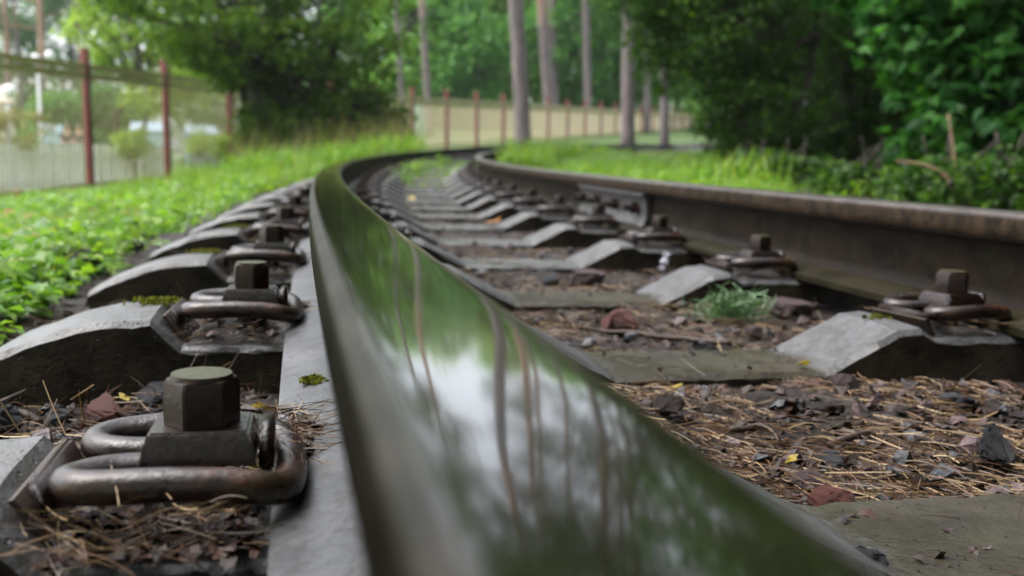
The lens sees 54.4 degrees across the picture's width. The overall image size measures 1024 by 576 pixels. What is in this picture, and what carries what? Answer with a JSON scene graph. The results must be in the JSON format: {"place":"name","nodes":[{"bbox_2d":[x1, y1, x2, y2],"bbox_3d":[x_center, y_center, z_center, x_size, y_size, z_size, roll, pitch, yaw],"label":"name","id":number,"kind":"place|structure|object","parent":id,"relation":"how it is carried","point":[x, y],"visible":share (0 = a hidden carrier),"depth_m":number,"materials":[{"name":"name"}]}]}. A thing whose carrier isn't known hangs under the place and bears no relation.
{"place":"outdoors","nodes":[
{"label":"outdoors","id":0,"kind":"place"},
{"bbox_2d":[0,167,324,280],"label":"grass","id":1,"kind":"structure","parent":0,"point":[134,235],"depth_m":3.74,"materials":[{"name":"green plant"}]},
{"bbox_2d":[101,146,470,203],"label":"grass","id":2,"kind":"structure","parent":0,"point":[278,184],"depth_m":6.42,"materials":[{"name":"green plant"}]},
{"bbox_2d":[0,0,805,153],"label":"sky","id":3,"kind":"structure","parent":0,"point":[313,10],"materials":[{"name":"white"}]},
{"bbox_2d":[0,123,1023,504],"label":"ground","id":4,"kind":"structure","parent":0,"point":[686,145],"depth_m":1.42,"materials":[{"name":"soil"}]},
{"bbox_2d":[0,400,22,439],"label":"stone","id":5,"kind":"object","parent":4,"relation":"on","point":[14,412],"visible":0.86,"depth_m":0.80,"materials":[{"name":"grey stone"}]},
{"bbox_2d":[0,0,37,160],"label":"forest tree","id":6,"kind":"object","parent":4,"relation":"on","point":[29,75],"visible":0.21,"depth_m":65.64,"materials":[{"name":"green plant"}]},
{"bbox_2d":[0,0,55,153],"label":"pine tree","id":7,"kind":"object","parent":4,"relation":"on","point":[16,41],"visible":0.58,"depth_m":63.16,"materials":[{"name":"green plant"}]},
{"bbox_2d":[0,106,60,189],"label":"shrub","id":8,"kind":"object","parent":4,"relation":"on","point":[18,124],"visible":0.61,"depth_m":19.82,"materials":[{"name":"green plant"}]},
{"bbox_2d":[0,0,61,84],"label":"pine tree","id":9,"kind":"object","parent":4,"relation":"on","point":[6,33],"visible":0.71,"depth_m":57.73,"materials":[{"name":"orange plant"}]},
{"bbox_2d":[0,0,68,131],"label":"forest tree","id":10,"kind":"object","parent":4,"relation":"on","point":[34,17],"visible":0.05,"depth_m":70.08,"materials":[{"name":"green plant"}]},
{"bbox_2d":[0,0,87,90],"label":"pine tree","id":11,"kind":"object","parent":4,"relation":"on","point":[40,31],"visible":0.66,"depth_m":53.01,"materials":[{"name":"orange plant"}]},
{"bbox_2d":[14,80,108,163],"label":"forest tree","id":12,"kind":"object","parent":4,"relation":"on","point":[56,109],"visible":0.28,"depth_m":50.95,"materials":[{"name":"green plant"}]},
{"bbox_2d":[0,0,126,136],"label":"forest tree","id":13,"kind":"object","parent":4,"relation":"on","point":[71,57],"visible":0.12,"depth_m":69.38,"materials":[{"name":"green plant"}]},
{"bbox_2d":[31,0,125,102],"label":"pine tree","id":14,"kind":"object","parent":4,"relation":"on","point":[56,43],"visible":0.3,"depth_m":67.25,"materials":[{"name":"green plant"}]},
{"bbox_2d":[0,143,163,189],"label":"white picket fence","id":15,"kind":"object","parent":4,"relation":"on","point":[55,166],"visible":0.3,"depth_m":20.54,"materials":[{"name":"paint"}]},
{"bbox_2d":[79,382,128,429],"bbox_3d":[-0.349,0.105,0.869,0.036,0.044,0.062,4,8,21],"label":"stone","id":16,"kind":"object","parent":4,"relation":"on","point":[100,409],"visible":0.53,"depth_m":0.85,"materials":[{"name":"red stone"}]},
{"bbox_2d":[71,81,151,165],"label":"forest tree","id":17,"kind":"object","parent":4,"relation":"on","point":[107,110],"visible":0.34,"depth_m":53.82,"materials":[{"name":"green plant"}]},
{"bbox_2d":[0,189,254,344],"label":"herbs","id":18,"kind":"object","parent":4,"relation":"on","point":[45,295],"visible":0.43,"depth_m":1.59,"materials":[{"name":"green plant"}]},
{"bbox_2d":[108,124,156,178],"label":"shrub","id":19,"kind":"object","parent":4,"relation":"on","point":[129,143],"visible":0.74,"depth_m":21.17,"materials":[{"name":"green plant"}]},
{"bbox_2d":[49,0,224,169],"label":"leafy tree","id":20,"kind":"object","parent":4,"relation":"on","point":[147,56],"visible":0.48,"depth_m":21.58,"materials":[{"name":"green plant"}]},
{"bbox_2d":[132,381,163,409],"bbox_3d":[-0.332,0.104,0.934,0.057,0.031,0.050,8,10,43],"label":"stone","id":21,"kind":"object","parent":4,"relation":"on","point":[157,386],"visible":0.49,"depth_m":0.92,"materials":[{"name":"grey stone"}]},
{"bbox_2d":[0,248,300,469],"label":"needle litter","id":22,"kind":"object","parent":4,"relation":"on","point":[77,443],"visible":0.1,"depth_m":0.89,"materials":[{"name":"brown plant"}]},
{"bbox_2d":[0,166,324,321],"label":"herbs","id":23,"kind":"object","parent":4,"relation":"on","point":[13,266],"visible":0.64,"depth_m":3.15,"materials":[{"name":"green plant"}]},
{"bbox_2d":[121,0,235,163],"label":"forest tree","id":24,"kind":"object","parent":4,"relation":"on","point":[187,109],"visible":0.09,"depth_m":68.34,"materials":[{"name":"green plant"}]},
{"bbox_2d":[169,153,239,180],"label":"weeds","id":25,"kind":"object","parent":4,"relation":"on","point":[200,170],"visible":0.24,"depth_m":13.48,"materials":[{"name":"green plant"}]},
{"bbox_2d":[182,126,240,166],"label":"shrub","id":26,"kind":"object","parent":4,"relation":"on","point":[225,144],"visible":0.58,"depth_m":20.14,"materials":[{"name":"green plant"}]},
{"bbox_2d":[82,0,428,152],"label":"leafy tree","id":27,"kind":"object","parent":4,"relation":"on","point":[276,73],"visible":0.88,"depth_m":15.97,"materials":[{"name":"green plant"}]},
{"bbox_2d":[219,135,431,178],"bbox_3d":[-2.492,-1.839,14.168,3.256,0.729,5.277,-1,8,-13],"label":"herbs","id":28,"kind":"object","parent":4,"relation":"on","point":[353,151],"visible":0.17,"depth_m":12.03,"materials":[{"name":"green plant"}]},
{"bbox_2d":[210,105,445,173],"bbox_3d":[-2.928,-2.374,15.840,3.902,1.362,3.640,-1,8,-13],"label":"weeds","id":29,"kind":"object","parent":4,"relation":"on","point":[295,140],"visible":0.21,"depth_m":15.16,"materials":[{"name":"green plant"}]},
{"bbox_2d":[0,47,698,195],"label":"picket fence","id":30,"kind":"object","parent":4,"relation":"on","point":[503,112],"visible":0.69,"depth_m":18.73,"materials":[{"name":"red paint"}]},
{"bbox_2d":[321,0,422,105],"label":"forest tree","id":31,"kind":"object","parent":4,"relation":"on","point":[362,43],"visible":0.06,"depth_m":52.88,"materials":[{"name":"green plant"}]},
{"bbox_2d":[290,181,495,199],"bbox_3d":[-0.446,-0.457,5.252,1.510,0.188,0.178,1,8,-7],"label":"concrete sleeper","id":32,"kind":"object","parent":4,"relation":"on","point":[462,193],"visible":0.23,"depth_m":5.19,"materials":[{"name":"grey concrete"}]},
{"bbox_2d":[277,184,509,205],"bbox_3d":[-0.384,-0.385,4.735,1.510,0.188,0.178,1,8,-7],"label":"concrete sleeper","id":33,"kind":"object","parent":4,"relation":"on","point":[471,198],"visible":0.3,"depth_m":4.68,"materials":[{"name":"grey concrete"}]},
{"bbox_2d":[302,178,484,195],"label":"concrete sleeper","id":34,"kind":"object","parent":4,"relation":"on","point":[460,187],"visible":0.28,"depth_m":5.71,"materials":[{"name":"grey concrete"}]},
{"bbox_2d":[387,1,404,106],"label":"pine tree","id":35,"kind":"object","parent":4,"relation":"on","point":[399,59],"visible":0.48,"depth_m":42.67,"materials":[{"name":"brown plant"}]},
{"bbox_2d":[258,189,535,212],"bbox_3d":[-0.316,-0.312,4.219,1.510,0.188,0.178,1,8,-8],"label":"concrete sleeper","id":36,"kind":"object","parent":4,"relation":"on","point":[485,204],"visible":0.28,"depth_m":4.16,"materials":[{"name":"grey concrete"}]},
{"bbox_2d":[237,194,567,222],"bbox_3d":[-0.243,-0.240,3.703,1.510,0.188,0.178,0,8,-8],"label":"concrete sleeper","id":37,"kind":"object","parent":4,"relation":"on","point":[504,211],"visible":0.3,"depth_m":3.65,"materials":[{"name":"grey concrete"}]},
{"bbox_2d":[216,202,589,232],"bbox_3d":[-0.164,-0.169,3.189,1.510,0.188,0.178,0,8,-9],"label":"concrete sleeper","id":38,"kind":"object","parent":4,"relation":"on","point":[526,222],"visible":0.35,"depth_m":3.14,"materials":[{"name":"grey concrete"}]},
{"bbox_2d":[532,195,575,215],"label":"rail fastening","id":39,"kind":"object","parent":38,"relation":"on","point":[559,204],"visible":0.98,"depth_m":3.19,"materials":[{"name":"metal"}]},
{"bbox_2d":[352,0,471,123],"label":"forest tree","id":40,"kind":"object","parent":4,"relation":"on","point":[410,70],"visible":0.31,"depth_m":49.78,"materials":[{"name":"green plant"}]},
{"bbox_2d":[387,153,451,180],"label":"herbs","id":41,"kind":"object","parent":4,"relation":"on","point":[429,163],"visible":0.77,"depth_m":9.92,"materials":[{"name":"green plant"}]},
{"bbox_2d":[188,212,651,250],"bbox_3d":[-0.079,-0.098,2.675,1.510,0.188,0.178,0,8,-10],"label":"concrete sleeper","id":42,"kind":"object","parent":4,"relation":"on","point":[565,236],"visible":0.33,"depth_m":2.63,"materials":[{"name":"grey concrete"}]},
{"bbox_2d":[262,195,308,221],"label":"rail fastening","id":43,"kind":"object","parent":42,"relation":"on","point":[295,203],"visible":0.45,"depth_m":2.56,"materials":[{"name":"metal"}]},
{"bbox_2d":[566,203,619,228],"bbox_3d":[0.223,-0.187,2.714,0.134,0.086,0.122,0,8,-9],"label":"rail fastening","id":44,"kind":"object","parent":42,"relation":"on","point":[598,214],"visible":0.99,"depth_m":2.69,"materials":[{"name":"metal"}]},
{"bbox_2d":[603,176,1023,337],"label":"rail","id":45,"kind":"object","parent":42,"relation":"on","point":[878,249],"visible":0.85,"depth_m":1.52,"materials":[{"name":"brown metal"}]},
{"bbox_2d":[573,185,650,225],"bbox_3d":[0.268,-0.245,2.867,0.054,0.086,0.708,-1,8,-9],"label":"fishplate","id":46,"kind":"object","parent":45,"relation":"attached to","point":[634,208],"visible":0.87,"depth_m":2.75,"materials":[{"name":"metal"}]},
{"bbox_2d":[419,0,432,136],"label":"pine tree","id":47,"kind":"object","parent":4,"relation":"on","point":[425,57],"visible":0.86,"depth_m":37.89,"materials":[{"name":"orange plant"}]},
{"bbox_2d":[149,227,731,274],"bbox_3d":[0.012,-0.027,2.163,1.510,0.188,0.178,0,8,-10],"label":"concrete sleeper","id":48,"kind":"object","parent":4,"relation":"on","point":[613,255],"visible":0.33,"depth_m":2.12,"materials":[{"name":"grey concrete"}]},
{"bbox_2d":[242,206,308,243],"bbox_3d":[-0.484,-0.125,2.058,0.134,0.086,0.122,0,8,-10],"label":"rail fastening","id":49,"kind":"object","parent":48,"relation":"on","point":[286,220],"visible":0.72,"depth_m":2.04,"materials":[{"name":"metal"}]},
{"bbox_2d":[618,215,686,246],"bbox_3d":[0.313,-0.117,2.204,0.134,0.086,0.122,0,8,-12],"label":"rail fastening","id":50,"kind":"object","parent":48,"relation":"on","point":[659,230],"visible":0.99,"depth_m":2.18,"materials":[{"name":"metal"}]},
{"bbox_2d":[412,0,530,129],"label":"forest tree","id":51,"kind":"object","parent":4,"relation":"on","point":[466,27],"visible":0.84,"depth_m":48.05,"materials":[{"name":"green plant"}]},
{"bbox_2d":[84,252,881,313],"bbox_3d":[0.109,0.043,1.651,1.510,0.188,0.178,0,8,-11],"label":"concrete sleeper","id":52,"kind":"object","parent":4,"relation":"on","point":[190,274],"visible":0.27,"depth_m":1.59,"materials":[{"name":"grey concrete"}]},
{"bbox_2d":[214,224,306,276],"bbox_3d":[-0.386,-0.054,1.541,0.134,0.086,0.122,0,8,-11],"label":"rail fastening","id":53,"kind":"object","parent":52,"relation":"on","point":[271,246],"visible":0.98,"depth_m":1.52,"materials":[{"name":"metal"}]},
{"bbox_2d":[123,224,892,469],"bbox_3d":[-0.320,-0.004,1.383,1.434,0.067,0.892,8,11,44],"label":"moss","id":54,"kind":"object","parent":52,"relation":"on","point":[313,379],"visible":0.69,"depth_m":1.04,"materials":[{"name":"green plant"}]},
{"bbox_2d":[705,234,797,274],"bbox_3d":[0.409,-0.047,1.697,0.134,0.086,0.122,0,8,-11],"label":"rail fastening","id":55,"kind":"object","parent":52,"relation":"on","point":[759,253],"visible":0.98,"depth_m":1.68,"materials":[{"name":"metal"}]},
{"bbox_2d":[438,0,540,124],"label":"forest tree","id":56,"kind":"object","parent":4,"relation":"on","point":[505,74],"visible":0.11,"depth_m":56.49,"materials":[{"name":"green plant"}]},
{"bbox_2d":[0,302,1023,407],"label":"concrete sleeper","id":57,"kind":"object","parent":4,"relation":"on","point":[100,349],"visible":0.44,"depth_m":1.06,"materials":[{"name":"grey concrete"}]},
{"bbox_2d":[162,260,303,341],"bbox_3d":[-0.283,0.016,1.025,0.134,0.086,0.122,0,8,-10],"label":"rail fastening","id":58,"kind":"object","parent":57,"relation":"on","point":[251,294],"visible":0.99,"depth_m":1.00,"materials":[{"name":"metal"}]},
{"bbox_2d":[58,204,1007,575],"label":"pocket dirt","id":59,"kind":"structure","parent":57,"relation":"on","point":[940,330],"depth_m":0.99,"materials":[{"name":"soil"}]},
{"bbox_2d":[30,216,321,575],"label":"leaf litter","id":60,"kind":"object","parent":59,"relation":"on","point":[225,556],"visible":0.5,"depth_m":0.46,"materials":[{"name":"brown plant"}]},
{"bbox_2d":[870,269,1011,335],"bbox_3d":[0.511,0.022,1.187,0.134,0.086,0.122,-1,8,-22],"label":"rail fastening","id":61,"kind":"object","parent":57,"relation":"on","point":[950,298],"visible":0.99,"depth_m":1.17,"materials":[{"name":"metal"}]},
{"bbox_2d":[0,436,1023,575],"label":"concrete sleeper","id":62,"kind":"object","parent":4,"relation":"on","point":[900,533],"visible":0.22,"depth_m":0.58,"materials":[{"name":"grey concrete"}]},
{"bbox_2d":[8,366,306,546],"bbox_3d":[-0.173,0.086,0.510,0.134,0.086,0.122,0,8,-12],"label":"rail fastening","id":63,"kind":"object","parent":62,"relation":"on","point":[195,438],"visible":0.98,"depth_m":0.49,"materials":[{"name":"metal"}]},
{"bbox_2d":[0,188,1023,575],"bbox_3d":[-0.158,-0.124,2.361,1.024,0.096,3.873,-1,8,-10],"label":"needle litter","id":64,"kind":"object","parent":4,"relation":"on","point":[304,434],"visible":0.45,"depth_m":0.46,"materials":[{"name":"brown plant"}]},
{"bbox_2d":[0,181,1023,502],"bbox_3d":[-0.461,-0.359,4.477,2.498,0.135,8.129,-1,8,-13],"label":"gravel","id":65,"kind":"structure","parent":4,"relation":"on","point":[969,444],"depth_m":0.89,"materials":[{"name":"stone"}]},
{"bbox_2d":[508,0,531,143],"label":"pine tree","id":66,"kind":"object","parent":4,"relation":"on","point":[522,125],"visible":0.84,"depth_m":26.32,"materials":[{"name":"brown plant"}]},
{"bbox_2d":[488,0,582,125],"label":"forest tree","id":67,"kind":"object","parent":4,"relation":"on","point":[530,83],"visible":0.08,"depth_m":56.46,"materials":[{"name":"green plant"}]},
{"bbox_2d":[537,0,557,134],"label":"pine tree","id":68,"kind":"object","parent":4,"relation":"on","point":[545,57],"visible":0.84,"depth_m":42.79,"materials":[{"name":"orange plant"}]},
{"bbox_2d":[549,0,559,129],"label":"pine tree","id":69,"kind":"object","parent":4,"relation":"on","point":[552,29],"visible":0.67,"depth_m":50.64,"materials":[{"name":"brown plant"}]},
{"bbox_2d":[505,0,621,129],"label":"forest tree","id":70,"kind":"object","parent":4,"relation":"on","point":[567,14],"visible":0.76,"depth_m":51.94,"materials":[{"name":"green plant"}]},
{"bbox_2d":[267,144,876,575],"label":"rail","id":71,"kind":"object","parent":4,"relation":"on","point":[477,432],"visible":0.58,"depth_m":0.18,"materials":[{"name":"grey metal"}]},
{"bbox_2d":[474,144,676,216],"bbox_3d":[1.554,-2.468,17.816,2.629,0.641,30.231,2,8,9],"label":"rail","id":72,"kind":"object","parent":4,"relation":"on","point":[548,185],"visible":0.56,"depth_m":4.09,"materials":[{"name":"brown metal"}]},
{"bbox_2d":[571,0,594,133],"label":"pine tree","id":73,"kind":"object","parent":4,"relation":"on","point":[586,64],"visible":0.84,"depth_m":45.78,"materials":[{"name":"brown plant"}]},
{"bbox_2d":[566,269,606,288],"bbox_3d":[0.138,-0.017,1.920,0.090,0.038,0.064,2,8,9],"label":"stone","id":74,"kind":"object","parent":4,"relation":"on","point":[584,277],"visible":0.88,"depth_m":1.90,"materials":[{"name":"stone"}]},
{"bbox_2d":[601,308,639,334],"bbox_3d":[0.149,0.049,1.367,0.041,0.041,0.051,-3,8,-23],"label":"stone","id":75,"kind":"object","parent":4,"relation":"on","point":[618,319],"visible":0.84,"depth_m":1.36,"materials":[{"name":"red stone"}]},
{"bbox_2d":[572,0,671,124],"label":"forest tree","id":76,"kind":"object","parent":4,"relation":"on","point":[639,94],"visible":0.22,"depth_m":53.58,"materials":[{"name":"green plant"}]},
{"bbox_2d":[620,3,636,152],"bbox_3d":[3.440,-14.424,28.266,6.825,21.630,6.647,2,8,13],"label":"pine tree","id":77,"kind":"object","parent":4,"relation":"on","point":[628,110],"visible":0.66,"depth_m":29.21,"materials":[{"name":"brown plant"}]},
{"bbox_2d":[615,16,712,128],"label":"forest tree","id":78,"kind":"object","parent":4,"relation":"on","point":[677,106],"visible":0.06,"depth_m":58.83,"materials":[{"name":"green plant"}]},
{"bbox_2d":[659,39,670,149],"bbox_3d":[4.969,-15.149,30.945,7.052,22.091,6.610,-1,8,-13],"label":"pine tree","id":79,"kind":"object","parent":4,"relation":"on","point":[664,125],"visible":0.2,"depth_m":32.13,"materials":[{"name":"brown plant"}]},
{"bbox_2d":[652,393,684,414],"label":"stone","id":80,"kind":"object","parent":4,"relation":"on","point":[666,403],"visible":1,"depth_m":0.91,"materials":[{"name":"stone"}]},
{"bbox_2d":[435,206,991,563],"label":"leaf litter","id":81,"kind":"object","parent":4,"relation":"on","point":[868,512],"visible":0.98,"depth_m":0.64,"materials":[{"name":"brown plant"}]},
{"bbox_2d":[586,0,872,172],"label":"leafy tree","id":82,"kind":"object","parent":4,"relation":"on","point":[748,80],"visible":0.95,"depth_m":10.43,"materials":[{"name":"green plant"}]},
{"bbox_2d":[435,242,1023,575],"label":"needle litter","id":83,"kind":"object","parent":4,"relation":"on","point":[893,492],"visible":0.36,"depth_m":0.87,"materials":[{"name":"brown plant"}]},
{"bbox_2d":[585,326,731,345],"bbox_3d":[0.194,0.061,1.329,0.200,0.014,0.019,4,8,24],"label":"twig","id":84,"kind":"object","parent":83,"relation":"on","point":[685,338],"visible":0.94,"depth_m":1.32,"materials":[{"name":"brown wood"}]},
{"bbox_2d":[835,399,976,443],"bbox_3d":[0.363,0.119,0.922,0.254,0.010,0.024,-6,10,-41],"label":"twig","id":85,"kind":"object","parent":83,"relation":"on","point":[847,437],"visible":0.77,"depth_m":0.86,"materials":[{"name":"brown wood"}]},
{"bbox_2d":[683,281,778,325],"bbox_3d":[0.326,0.029,1.478,0.141,0.073,0.127,-1,8,-13],"label":"pine sprig","id":86,"kind":"object","parent":4,"relation":"on","point":[726,307],"visible":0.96,"depth_m":1.47,"materials":[{"name":"green plant"}]},
{"bbox_2d":[678,140,795,189],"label":"weeds","id":87,"kind":"object","parent":4,"relation":"on","point":[726,170],"visible":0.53,"depth_m":6.83,"materials":[{"name":"green plant"}]},
{"bbox_2d":[710,139,800,180],"bbox_3d":[2.060,-0.926,8.262,0.861,0.607,0.901,-1,8,-13],"label":"shrub","id":88,"kind":"object","parent":4,"relation":"on","point":[764,151],"visible":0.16,"depth_m":8.19,"materials":[{"name":"green plant"}]},
{"bbox_2d":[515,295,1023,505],"bbox_3d":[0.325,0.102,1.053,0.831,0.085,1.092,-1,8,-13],"label":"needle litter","id":89,"kind":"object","parent":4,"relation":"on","point":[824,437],"visible":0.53,"depth_m":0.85,"materials":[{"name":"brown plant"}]},
{"bbox_2d":[767,296,822,319],"bbox_3d":[0.442,0.052,1.552,0.093,0.088,0.054,6,16,36],"label":"stone","id":90,"kind":"object","parent":4,"relation":"on","point":[792,307],"visible":0.88,"depth_m":1.53,"materials":[{"name":"stone"}]},
{"bbox_2d":[748,138,849,187],"bbox_3d":[2.040,-0.764,7.115,0.848,0.607,0.738,-1,8,-13],"label":"shrub","id":91,"kind":"object","parent":4,"relation":"on","point":[801,164],"visible":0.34,"depth_m":6.97,"materials":[{"name":"green plant"}]},
{"bbox_2d":[789,470,823,487],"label":"stone","id":92,"kind":"object","parent":4,"relation":"on","point":[804,475],"visible":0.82,"depth_m":0.74,"materials":[{"name":"stone"}]},
{"bbox_2d":[691,5,923,166],"bbox_3d":[5.671,-5.629,15.213,7.341,8.515,7.202,2,8,13],"label":"leafy tree","id":93,"kind":"object","parent":4,"relation":"on","point":[835,91],"depth_m":15.45,"materials":[{"name":"green plant"}]},
{"bbox_2d":[805,449,848,469],"bbox_3d":[0.254,0.140,0.806,0.042,0.016,0.048,-3,8,-27],"label":"stone","id":94,"kind":"object","parent":4,"relation":"on","point":[831,456],"visible":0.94,"depth_m":0.80,"materials":[{"name":"grey stone"}]},
{"bbox_2d":[806,484,855,506],"bbox_3d":[0.219,0.147,0.686,0.025,0.017,0.032,-6,10,-42],"label":"stone","id":95,"kind":"object","parent":4,"relation":"on","point":[826,494],"visible":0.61,"depth_m":0.68,"materials":[{"name":"red stone"}]},
{"bbox_2d":[761,1,926,167],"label":"leafy tree","id":96,"kind":"object","parent":4,"relation":"on","point":[857,125],"visible":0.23,"depth_m":11.72,"materials":[{"name":"green plant"}]},
{"bbox_2d":[795,137,921,196],"bbox_3d":[2.140,-0.611,6.066,0.808,0.608,0.765,3,8,17],"label":"shrub","id":97,"kind":"object","parent":4,"relation":"on","point":[856,173],"visible":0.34,"depth_m":5.90,"materials":[{"name":"green plant"}]},
{"bbox_2d":[807,0,1023,199],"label":"maple tree","id":98,"kind":"object","parent":4,"relation":"on","point":[960,63],"visible":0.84,"depth_m":5.42,"materials":[{"name":"green plant"}]},
{"bbox_2d":[864,135,1015,205],"bbox_3d":[2.185,-0.477,5.114,0.678,0.607,0.782,2,8,10],"label":"shrub","id":99,"kind":"object","parent":4,"relation":"on","point":[905,186],"visible":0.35,"depth_m":5.07,"materials":[{"name":"green plant"}]},
{"bbox_2d":[921,131,1023,210],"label":"shrub","id":100,"kind":"object","parent":4,"relation":"on","point":[993,175],"visible":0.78,"depth_m":4.41,"materials":[{"name":"green plant"}]},
{"bbox_2d":[977,423,1017,466],"bbox_3d":[0.386,0.124,0.794,0.041,0.036,0.027,-6,-6,-44],"label":"stone","id":101,"kind":"object","parent":4,"relation":"on","point":[995,446],"visible":1,"depth_m":0.78,"materials":[{"name":"grey stone"}]},
{"bbox_2d":[488,131,631,167],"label":"grass","id":102,"kind":"structure","parent":0,"point":[544,152],"depth_m":13.60,"materials":[{"name":"green plant"}]},
{"bbox_2d":[518,147,1006,206],"bbox_3d":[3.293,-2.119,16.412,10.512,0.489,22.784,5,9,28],"label":"grass","id":103,"kind":"structure","parent":0,"point":[635,156],"depth_m":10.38,"materials":[{"name":"green plant"}]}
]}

